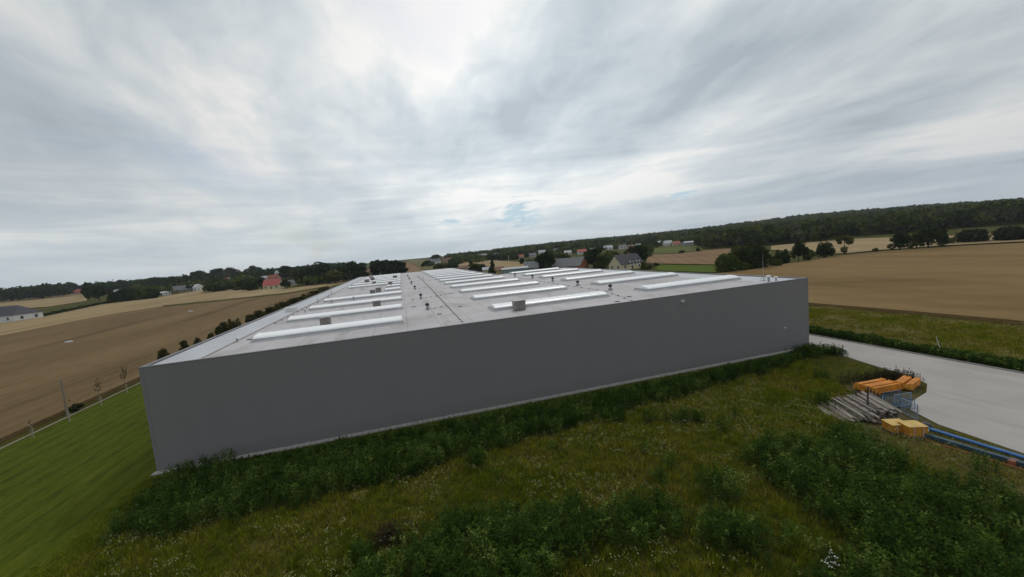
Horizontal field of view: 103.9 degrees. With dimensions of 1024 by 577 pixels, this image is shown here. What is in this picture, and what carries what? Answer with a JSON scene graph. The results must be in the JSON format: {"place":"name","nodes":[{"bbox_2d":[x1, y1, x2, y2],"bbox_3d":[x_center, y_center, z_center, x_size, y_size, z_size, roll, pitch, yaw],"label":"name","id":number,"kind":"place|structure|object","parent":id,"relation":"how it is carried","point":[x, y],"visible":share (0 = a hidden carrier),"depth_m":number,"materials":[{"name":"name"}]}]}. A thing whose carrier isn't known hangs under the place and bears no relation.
{"place":"outdoors","nodes":[
{"label":"outdoors","id":0,"kind":"place"},
{"bbox_2d":[0,294,86,307],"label":"straw field","id":1,"kind":"structure","parent":0,"point":[46,301],"depth_m":411.38,"materials":[{"name":"beige plant"}]},
{"bbox_2d":[0,288,322,442],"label":"wheat field","id":2,"kind":"structure","parent":0,"point":[37,365],"depth_m":96.37,"materials":[{"name":"beige plant"}]},
{"bbox_2d":[0,279,351,335],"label":"stubble field","id":3,"kind":"structure","parent":0,"point":[10,327],"depth_m":238.23,"materials":[{"name":"beige plant"}]},
{"bbox_2d":[163,286,328,305],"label":"track","id":4,"kind":"structure","parent":0,"point":[243,297],"depth_m":227.44,"materials":[{"name":"green soil"}]},
{"bbox_2d":[406,262,423,271],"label":"ploughed field","id":5,"kind":"structure","parent":0,"point":[411,267],"depth_m":477.71,"materials":[{"name":"brown soil"}]},
{"bbox_2d":[151,348,796,475],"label":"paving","id":6,"kind":"structure","parent":0,"point":[469,412],"depth_m":40.44,"materials":[{"name":"concrete"}]},
{"bbox_2d":[458,260,523,267],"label":"hay field","id":7,"kind":"structure","parent":0,"point":[506,264],"depth_m":396.90,"materials":[{"name":"plant"}]},
{"bbox_2d":[0,220,1023,576],"bbox_3d":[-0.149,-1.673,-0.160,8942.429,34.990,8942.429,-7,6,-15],"label":"ground","id":8,"kind":"structure","parent":0,"point":[672,540],"depth_m":25.96,"materials":[{"name":"green plant"}]},
{"bbox_2d":[0,305,43,322],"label":"house","id":9,"kind":"structure","parent":8,"relation":"on","point":[13,313],"depth_m":201.19,"materials":[{"name":"white paint"}]},
{"bbox_2d":[59,380,68,415],"bbox_3d":[-56.532,13.799,50.600,0.220,4.650,0.160,-7,6,-15],"label":"utility post","id":10,"kind":"object","parent":8,"relation":"on","point":[63,394],"visible":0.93,"depth_m":50.55,"materials":[{"name":"grey wood"}]},
{"bbox_2d":[0,382,140,448],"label":"lawn edging","id":11,"kind":"object","parent":8,"relation":"on","point":[66,417],"depth_m":49.52,"materials":[{"name":"beige concrete"}]},
{"bbox_2d":[68,403,84,411],"bbox_3d":[-57.015,15.533,52.398,1.180,1.044,1.692,-5,5,-1],"label":"bush","id":12,"kind":"object","parent":8,"relation":"on","point":[76,406],"visible":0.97,"depth_m":52.23,"materials":[{"name":"green plant"}]},
{"bbox_2d":[0,384,156,576],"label":"lawn","id":13,"kind":"structure","parent":8,"relation":"on","point":[60,480],"depth_m":33.83,"materials":[{"name":"green plant"}]},
{"bbox_2d":[43,300,115,315],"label":"hedge","id":14,"kind":"object","parent":8,"relation":"on","point":[69,309],"visible":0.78,"depth_m":243.48,"materials":[{"name":"green plant"}]},
{"bbox_2d":[80,282,92,300],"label":"slender tree","id":15,"kind":"object","parent":8,"relation":"on","point":[85,288],"visible":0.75,"depth_m":345.29,"materials":[{"name":"green plant"}]},
{"bbox_2d":[24,471,167,576],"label":"lawn fringe","id":16,"kind":"object","parent":8,"relation":"on","point":[77,549],"visible":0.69,"depth_m":24.30,"materials":[{"name":"green plant"}]},
{"bbox_2d":[85,285,108,300],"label":"broadleaf tree","id":17,"kind":"object","parent":8,"relation":"on","point":[99,291],"visible":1,"depth_m":329.15,"materials":[{"name":"green plant"}]},
{"bbox_2d":[106,291,124,302],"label":"bush","id":18,"kind":"object","parent":8,"relation":"on","point":[111,296],"visible":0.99,"depth_m":286.94,"materials":[{"name":"green plant"}]},
{"bbox_2d":[116,288,134,301],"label":"bush","id":19,"kind":"object","parent":8,"relation":"on","point":[126,294],"visible":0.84,"depth_m":290.90,"materials":[{"name":"green plant"}]},
{"bbox_2d":[133,288,150,299],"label":"bush","id":20,"kind":"object","parent":8,"relation":"on","point":[139,293],"visible":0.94,"depth_m":294.40,"materials":[{"name":"green plant"}]},
{"bbox_2d":[145,289,160,297],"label":"bush","id":21,"kind":"object","parent":8,"relation":"on","point":[153,293],"visible":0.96,"depth_m":299.37,"materials":[{"name":"green plant"}]},
{"bbox_2d":[157,348,169,359],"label":"shrub","id":22,"kind":"object","parent":8,"relation":"on","point":[162,353],"visible":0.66,"depth_m":74.10,"materials":[{"name":"green plant"}]},
{"bbox_2d":[0,262,347,300],"bbox_3d":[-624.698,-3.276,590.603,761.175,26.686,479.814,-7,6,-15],"label":"woodland","id":23,"kind":"object","parent":8,"relation":"on","point":[42,290],"visible":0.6,"depth_m":499.12,"materials":[{"name":"green plant"}]},
{"bbox_2d":[170,284,194,292],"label":"barn","id":24,"kind":"structure","parent":8,"relation":"on","point":[182,288],"depth_m":375.70,"materials":[{"name":"beige paint"}]},
{"bbox_2d":[206,268,226,277],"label":"broadleaf tree","id":25,"kind":"object","parent":8,"relation":"on","point":[217,270],"visible":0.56,"depth_m":626.29,"materials":[{"name":"green plant"}]},
{"bbox_2d":[219,322,231,332],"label":"shrub","id":26,"kind":"object","parent":8,"relation":"on","point":[224,325],"visible":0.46,"depth_m":99.78,"materials":[{"name":"green plant"}]},
{"bbox_2d":[227,319,240,328],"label":"shrub","id":27,"kind":"object","parent":8,"relation":"on","point":[232,324],"visible":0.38,"depth_m":105.66,"materials":[{"name":"green plant"}]},
{"bbox_2d":[240,281,258,290],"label":"bush","id":28,"kind":"object","parent":8,"relation":"on","point":[249,285],"visible":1,"depth_m":295.63,"materials":[{"name":"green plant"}]},
{"bbox_2d":[252,310,265,318],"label":"shrub","id":29,"kind":"object","parent":8,"relation":"on","point":[258,313],"visible":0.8,"depth_m":125.09,"materials":[{"name":"green plant"}]},
{"bbox_2d":[262,277,283,288],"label":"house","id":30,"kind":"structure","parent":8,"relation":"on","point":[271,283],"depth_m":298.98,"materials":[{"name":"red paint"}]},
{"bbox_2d":[278,265,294,278],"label":"broadleaf tree","id":31,"kind":"object","parent":8,"relation":"on","point":[285,271],"visible":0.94,"depth_m":474.41,"materials":[{"name":"green plant"}]},
{"bbox_2d":[293,267,307,284],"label":"broadleaf tree","id":32,"kind":"object","parent":8,"relation":"on","point":[301,274],"visible":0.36,"depth_m":311.41,"materials":[{"name":"green plant"}]},
{"bbox_2d":[304,265,324,282],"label":"broadleaf tree","id":33,"kind":"object","parent":8,"relation":"on","point":[315,270],"visible":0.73,"depth_m":310.12,"materials":[{"name":"green plant"}]},
{"bbox_2d":[312,261,330,273],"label":"broadleaf tree","id":34,"kind":"object","parent":8,"relation":"on","point":[326,267],"visible":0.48,"depth_m":351.61,"materials":[{"name":"green plant"}]},
{"bbox_2d":[325,270,342,282],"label":"broadleaf tree","id":35,"kind":"object","parent":8,"relation":"on","point":[335,275],"visible":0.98,"depth_m":300.25,"materials":[{"name":"green plant"}]},
{"bbox_2d":[340,261,364,279],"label":"broadleaf tree","id":36,"kind":"object","parent":8,"relation":"on","point":[350,267],"visible":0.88,"depth_m":324.06,"materials":[{"name":"green plant"}]},
{"bbox_2d":[369,261,377,275],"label":"slender tree","id":37,"kind":"object","parent":8,"relation":"on","point":[374,269],"visible":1,"depth_m":346.33,"materials":[{"name":"green plant"}]},
{"bbox_2d":[377,260,387,274],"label":"slender tree","id":38,"kind":"object","parent":8,"relation":"on","point":[382,268],"visible":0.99,"depth_m":333.50,"materials":[{"name":"green plant"}]},
{"bbox_2d":[367,518,413,550],"bbox_3d":[-7.126,13.914,22.765,2.389,0.972,2.105,-3,6,21],"label":"dead dock","id":39,"kind":"object","parent":8,"relation":"on","point":[385,536],"visible":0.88,"depth_m":22.64,"materials":[{"name":"brown plant"}]},
{"bbox_2d":[386,260,396,273],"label":"slender tree","id":40,"kind":"object","parent":8,"relation":"on","point":[390,267],"visible":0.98,"depth_m":321.76,"materials":[{"name":"green plant"}]},
{"bbox_2d":[395,261,404,272],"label":"slender tree","id":41,"kind":"object","parent":8,"relation":"on","point":[399,267],"visible":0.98,"depth_m":311.34,"materials":[{"name":"green plant"}]},
{"bbox_2d":[118,234,692,292],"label":"garden trees","id":42,"kind":"object","parent":8,"relation":"on","point":[651,245],"visible":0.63,"depth_m":402.50,"materials":[{"name":"green plant"}]},
{"bbox_2d":[408,260,433,270],"bbox_3d":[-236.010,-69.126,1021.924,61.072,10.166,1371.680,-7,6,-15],"label":"pasture","id":43,"kind":"structure","parent":8,"relation":"on","point":[418,263],"depth_m":638.20,"materials":[{"name":"green plant"}]},
{"bbox_2d":[138,254,808,470],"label":"warehouse","id":44,"kind":"structure","parent":8,"relation":"on","point":[361,354],"depth_m":42.05,"materials":[{"name":"metal"}]},
{"bbox_2d":[501,266,528,273],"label":"hall","id":45,"kind":"structure","parent":8,"relation":"on","point":[514,269],"depth_m":221.32,"materials":[{"name":"white paint"}]},
{"bbox_2d":[524,261,538,269],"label":"shed","id":46,"kind":"structure","parent":8,"relation":"on","point":[532,265],"depth_m":232.97,"materials":[{"name":"grey paint"}]},
{"bbox_2d":[539,251,555,268],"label":"broadleaf tree","id":47,"kind":"object","parent":8,"relation":"on","point":[547,260],"visible":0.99,"depth_m":232.20,"materials":[{"name":"green plant"}]},
{"bbox_2d":[96,365,1004,576],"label":"wild flowers","id":48,"kind":"object","parent":8,"relation":"on","point":[552,477],"visible":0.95,"depth_m":27.06,"materials":[{"name":"plant"}]},
{"bbox_2d":[94,346,1023,576],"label":"tall weeds","id":49,"kind":"object","parent":8,"relation":"on","point":[198,480],"visible":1,"depth_m":23.27,"materials":[{"name":"green plant"}]},
{"bbox_2d":[552,257,588,267],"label":"brick barn","id":50,"kind":"structure","parent":8,"relation":"on","point":[578,262],"depth_m":231.02,"materials":[{"name":"paint"}]},
{"bbox_2d":[583,247,607,265],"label":"broadleaf tree","id":51,"kind":"object","parent":8,"relation":"on","point":[590,255],"visible":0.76,"depth_m":231.11,"materials":[{"name":"green plant"}]},
{"bbox_2d":[593,255,610,264],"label":"broadleaf tree","id":52,"kind":"object","parent":8,"relation":"on","point":[603,259],"visible":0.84,"depth_m":226.52,"materials":[{"name":"green plant"}]},
{"bbox_2d":[608,252,643,269],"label":"house","id":53,"kind":"structure","parent":8,"relation":"on","point":[628,261],"depth_m":202.24,"materials":[{"name":"beige paint"}]},
{"bbox_2d":[629,244,648,259],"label":"broadleaf tree","id":54,"kind":"object","parent":8,"relation":"on","point":[640,249],"visible":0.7,"depth_m":225.05,"materials":[{"name":"green plant"}]},
{"bbox_2d":[655,265,718,272],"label":"grass strip","id":55,"kind":"object","parent":8,"relation":"on","point":[699,268],"depth_m":176.52,"materials":[{"name":"green plant"}]},
{"bbox_2d":[714,252,741,272],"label":"bush","id":56,"kind":"object","parent":8,"relation":"on","point":[728,262],"visible":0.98,"depth_m":146.81,"materials":[{"name":"green plant"}]},
{"bbox_2d":[443,197,1023,257],"bbox_3d":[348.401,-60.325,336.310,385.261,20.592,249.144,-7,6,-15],"label":"woodland","id":57,"kind":"object","parent":8,"relation":"on","point":[980,214],"visible":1,"depth_m":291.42,"materials":[{"name":"green plant"}]},
{"bbox_2d":[730,245,742,260],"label":"broadleaf tree","id":58,"kind":"object","parent":8,"relation":"on","point":[735,249],"visible":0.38,"depth_m":166.82,"materials":[{"name":"green plant"}]},
{"bbox_2d":[738,262,752,269],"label":"bush","id":59,"kind":"object","parent":8,"relation":"on","point":[745,266],"visible":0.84,"depth_m":147.09,"materials":[{"name":"green plant"}]},
{"bbox_2d":[737,243,770,268],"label":"broadleaf tree","id":60,"kind":"object","parent":8,"relation":"on","point":[753,255],"visible":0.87,"depth_m":148.95,"materials":[{"name":"green plant"}]},
{"bbox_2d":[769,259,782,265],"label":"bush","id":61,"kind":"object","parent":8,"relation":"on","point":[776,262],"visible":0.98,"depth_m":150.53,"materials":[{"name":"green plant"}]},
{"bbox_2d":[774,248,790,263],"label":"bush","id":62,"kind":"object","parent":8,"relation":"on","point":[785,256],"visible":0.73,"depth_m":158.74,"materials":[{"name":"green plant"}]},
{"bbox_2d":[789,241,809,261],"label":"broadleaf tree","id":63,"kind":"object","parent":8,"relation":"on","point":[800,249],"visible":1,"depth_m":159.22,"materials":[{"name":"green plant"}]},
{"bbox_2d":[802,249,816,259],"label":"bush","id":64,"kind":"object","parent":8,"relation":"on","point":[811,254],"visible":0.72,"depth_m":162.01,"materials":[{"name":"green plant"}]},
{"bbox_2d":[785,341,847,356],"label":"corner weeds","id":65,"kind":"object","parent":8,"relation":"on","point":[836,351],"visible":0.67,"depth_m":48.73,"materials":[{"name":"green plant"}]},
{"bbox_2d":[815,241,835,257],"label":"bush","id":66,"kind":"object","parent":8,"relation":"on","point":[826,249],"visible":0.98,"depth_m":165.84,"materials":[{"name":"green plant"}]},
{"bbox_2d":[834,235,853,254],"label":"open tree","id":67,"kind":"object","parent":8,"relation":"on","point":[847,239],"visible":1,"depth_m":171.43,"materials":[{"name":"green plant"}]},
{"bbox_2d":[833,367,924,385],"bbox_3d":[35.831,8.571,39.392,9.100,0.880,4.447,-7,6,-15],"label":"dead scrub","id":68,"kind":"object","parent":8,"relation":"on","point":[894,376],"visible":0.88,"depth_m":39.38,"materials":[{"name":"brown plant"}]},
{"bbox_2d":[887,232,911,249],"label":"broadleaf tree","id":69,"kind":"object","parent":8,"relation":"on","point":[899,240],"visible":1,"depth_m":167.36,"materials":[{"name":"green plant"}]},
{"bbox_2d":[809,325,1023,370],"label":"roadside weeds","id":70,"kind":"object","parent":8,"relation":"on","point":[1002,362],"visible":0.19,"depth_m":45.53,"materials":[{"name":"green plant"}]},
{"bbox_2d":[809,334,1023,373],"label":"kerb","id":71,"kind":"structure","parent":8,"relation":"on","point":[923,354],"depth_m":44.56,"materials":[{"name":"concrete"}]},
{"bbox_2d":[809,335,1023,453],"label":"yard","id":72,"kind":"structure","parent":8,"relation":"on","point":[983,403],"depth_m":34.68,"materials":[{"name":"concrete"}]},
{"bbox_2d":[908,230,925,248],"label":"broadleaf tree","id":73,"kind":"object","parent":8,"relation":"on","point":[916,242],"visible":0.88,"depth_m":164.62,"materials":[{"name":"green plant"}]},
{"bbox_2d":[817,353,1023,495],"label":"dry verge","id":74,"kind":"structure","parent":8,"relation":"on","point":[916,393],"depth_m":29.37,"materials":[{"name":"green plant"}]},
{"bbox_2d":[881,418,902,434],"bbox_3d":[28.386,10.208,29.645,1.260,0.715,1.110,-4,5,7],"label":"pallet of boxes","id":75,"kind":"object","parent":74,"relation":"on","point":[892,424],"visible":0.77,"depth_m":29.50,"materials":[{"name":"yellow wood"}]},
{"bbox_2d":[894,392,911,406],"bbox_3d":[32.532,9.276,33.358,1.668,1.129,0.069,-6,5,-7],"label":"frame","id":76,"kind":"object","parent":74,"relation":"on","point":[905,397],"visible":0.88,"depth_m":33.38,"materials":[{"name":"blue metal"}]},
{"bbox_2d":[901,398,917,420],"bbox_3d":[31.283,9.485,31.547,0.068,1.279,1.472,-5,5,6],"label":"frame","id":77,"kind":"object","parent":74,"relation":"on","point":[909,408],"visible":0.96,"depth_m":31.51,"materials":[{"name":"blue metal"}]},
{"bbox_2d":[897,420,928,438],"bbox_3d":[28.897,10.161,28.923,1.260,0.855,1.110,-4,5,7],"label":"pallet of boxes","id":78,"kind":"object","parent":74,"relation":"on","point":[914,428],"visible":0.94,"depth_m":28.51,"materials":[{"name":"yellow wood"}]},
{"bbox_2d":[925,436,1023,466],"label":"long beam","id":79,"kind":"structure","parent":74,"relation":"on","point":[1001,459],"depth_m":26.34,"materials":[{"name":"grey paint"}]},
{"bbox_2d":[925,433,1023,464],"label":"long beam","id":80,"kind":"structure","parent":79,"relation":"on","point":[972,448],"depth_m":26.26,"materials":[{"name":"grey paint"}]},
{"bbox_2d":[925,439,1023,469],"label":"long beam","id":81,"kind":"structure","parent":74,"relation":"on","point":[970,453],"depth_m":26.09,"materials":[{"name":"blue paint"}]},
{"bbox_2d":[928,427,1022,455],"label":"long beam","id":82,"kind":"structure","parent":74,"relation":"on","point":[975,441],"depth_m":27.08,"materials":[{"name":"blue paint"}]},
{"bbox_2d":[928,428,1023,458],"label":"long beam","id":83,"kind":"structure","parent":74,"relation":"on","point":[980,444],"depth_m":26.87,"materials":[{"name":"blue paint"}]},
{"bbox_3d":[34.916,9.216,37.152,0.120,0.110,2.000,-6,6,-11],"label":"timber bearer","id":84,"kind":"object","parent":74,"relation":"on","visible":0},
{"bbox_2d":[875,387,901,394],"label":"rack beam","id":85,"kind":"structure","parent":84,"relation":"on","point":[889,390],"depth_m":36.16,"materials":[{"name":"orange paint"}]},
{"bbox_2d":[872,385,900,391],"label":"rack beam","id":86,"kind":"structure","parent":85,"relation":"on","point":[887,388],"depth_m":36.11,"materials":[{"name":"orange paint"}]},
{"bbox_2d":[872,382,900,389],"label":"rack beam","id":87,"kind":"structure","parent":86,"relation":"on","point":[886,386],"depth_m":36.10,"materials":[{"name":"orange paint"}]},
{"bbox_2d":[912,225,940,247],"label":"broadleaf tree","id":88,"kind":"object","parent":8,"relation":"on","point":[930,235],"visible":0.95,"depth_m":162.64,"materials":[{"name":"green plant"}]},
{"bbox_2d":[935,228,949,245],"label":"bush","id":89,"kind":"object","parent":8,"relation":"on","point":[943,238],"visible":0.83,"depth_m":166.38,"materials":[{"name":"green plant"}]},
{"bbox_2d":[954,228,991,241],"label":"bush","id":90,"kind":"object","parent":8,"relation":"on","point":[967,235],"visible":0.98,"depth_m":169.62,"materials":[{"name":"green plant"}]},
{"bbox_2d":[990,225,1023,240],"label":"bush","id":91,"kind":"object","parent":8,"relation":"on","point":[1009,232],"visible":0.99,"depth_m":161.79,"materials":[{"name":"green plant"}]},
{"bbox_2d":[0,0,1023,288],"label":"sky","id":92,"kind":"structure","parent":0,"point":[140,139],"materials":[{"name":"grey"}]},
{"bbox_2d":[652,245,702,253],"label":"green meadow","id":93,"kind":"structure","parent":0,"point":[663,250],"depth_m":353.62,"materials":[{"name":"green plant"}]},
{"bbox_2d":[646,249,730,263],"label":"barley field","id":94,"kind":"structure","parent":0,"point":[704,257],"depth_m":243.46,"materials":[{"name":"beige plant"}]},
{"bbox_2d":[714,243,1023,324],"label":"wheat field","id":95,"kind":"structure","parent":0,"point":[985,283],"depth_m":91.99,"materials":[{"name":"beige plant"}]},
{"bbox_2d":[771,233,1023,252],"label":"wheat field","id":96,"kind":"structure","parent":0,"point":[863,244],"depth_m":208.94,"materials":[{"name":"beige plant"}]},
{"bbox_2d":[809,306,1023,364],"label":"verge grass","id":97,"kind":"structure","parent":0,"point":[983,339],"depth_m":54.25,"materials":[{"name":"plant"}]},
{"bbox_3d":[30.417,10.590,26.037,0.159,0.162,4.724,-7,6,-21],"label":"long beam","id":98,"kind":"object","parent":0,"visible":0},
{"bbox_2d":[931,434,1023,461],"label":"long beam","id":99,"kind":"structure","parent":98,"relation":"on","point":[979,448],"depth_m":25.97,"materials":[{"name":"grey paint"}]},
{"bbox_3d":[28.631,9.970,31.459,3.000,0.080,0.100,-4,6,14],"label":"plank","id":100,"kind":"object","parent":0,"visible":0},
{"bbox_3d":[30.123,9.634,32.728,0.217,0.138,3.825,-4,6,11],"label":"plank","id":101,"kind":"object","parent":100,"relation":"on","visible":0},
{"bbox_2d":[882,395,914,408],"bbox_3d":[31.988,9.405,33.174,1.968,0.069,1.329,0,23,45],"label":"frame","id":102,"kind":"object","parent":101,"relation":"on","point":[900,402],"visible":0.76,"depth_m":33.09,"materials":[{"name":"blue metal"}]},
{"bbox_3d":[30.126,9.822,32.686,0.251,0.124,3.177,-4,5,9],"label":"plank","id":103,"kind":"object","parent":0,"visible":0},
{"bbox_3d":[28.886,9.833,32.661,3.000,0.080,0.100,-4,5,8],"label":"plank","id":104,"kind":"object","parent":103,"relation":"on","visible":0},
{"bbox_2d":[833,398,865,417],"bbox_3d":[27.702,9.812,33.104,0.155,0.113,3.986,-4,6,10],"label":"plank","id":105,"kind":"object","parent":104,"relation":"on","point":[851,409],"visible":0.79,"depth_m":32.73,"materials":[{"name":"grey wood"}]},
{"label":"plank","id":106,"kind":"object","parent":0,"visible":0},
{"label":"plank","id":107,"kind":"object","parent":106,"relation":"on","visible":0},
{"bbox_2d":[842,398,873,416],"bbox_3d":[28.142,9.654,32.650,0.144,0.142,3.558,-4,6,10],"label":"plank","id":108,"kind":"object","parent":107,"relation":"on","point":[859,408],"visible":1,"depth_m":32.42,"materials":[{"name":"grey wood"}]},
{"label":"plank","id":109,"kind":"object","parent":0,"visible":0},
{"bbox_2d":[846,395,876,411],"bbox_3d":[28.694,9.413,32.966,0.133,0.126,3.383,-4,6,10],"label":"plank","id":110,"kind":"object","parent":109,"relation":"on","point":[863,404],"visible":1,"depth_m":32.70,"materials":[{"name":"grey wood"}]},
{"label":"plank","id":111,"kind":"object","parent":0,"visible":0},
{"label":"plank","id":112,"kind":"object","parent":111,"relation":"on","visible":0},
{"bbox_2d":[869,393,902,412],"bbox_3d":[30.002,9.173,32.259,0.210,0.117,3.965,-4,6,15],"label":"plank","id":113,"kind":"object","parent":112,"relation":"on","point":[892,406],"visible":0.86,"depth_m":31.92,"materials":[{"name":"grey wood"}]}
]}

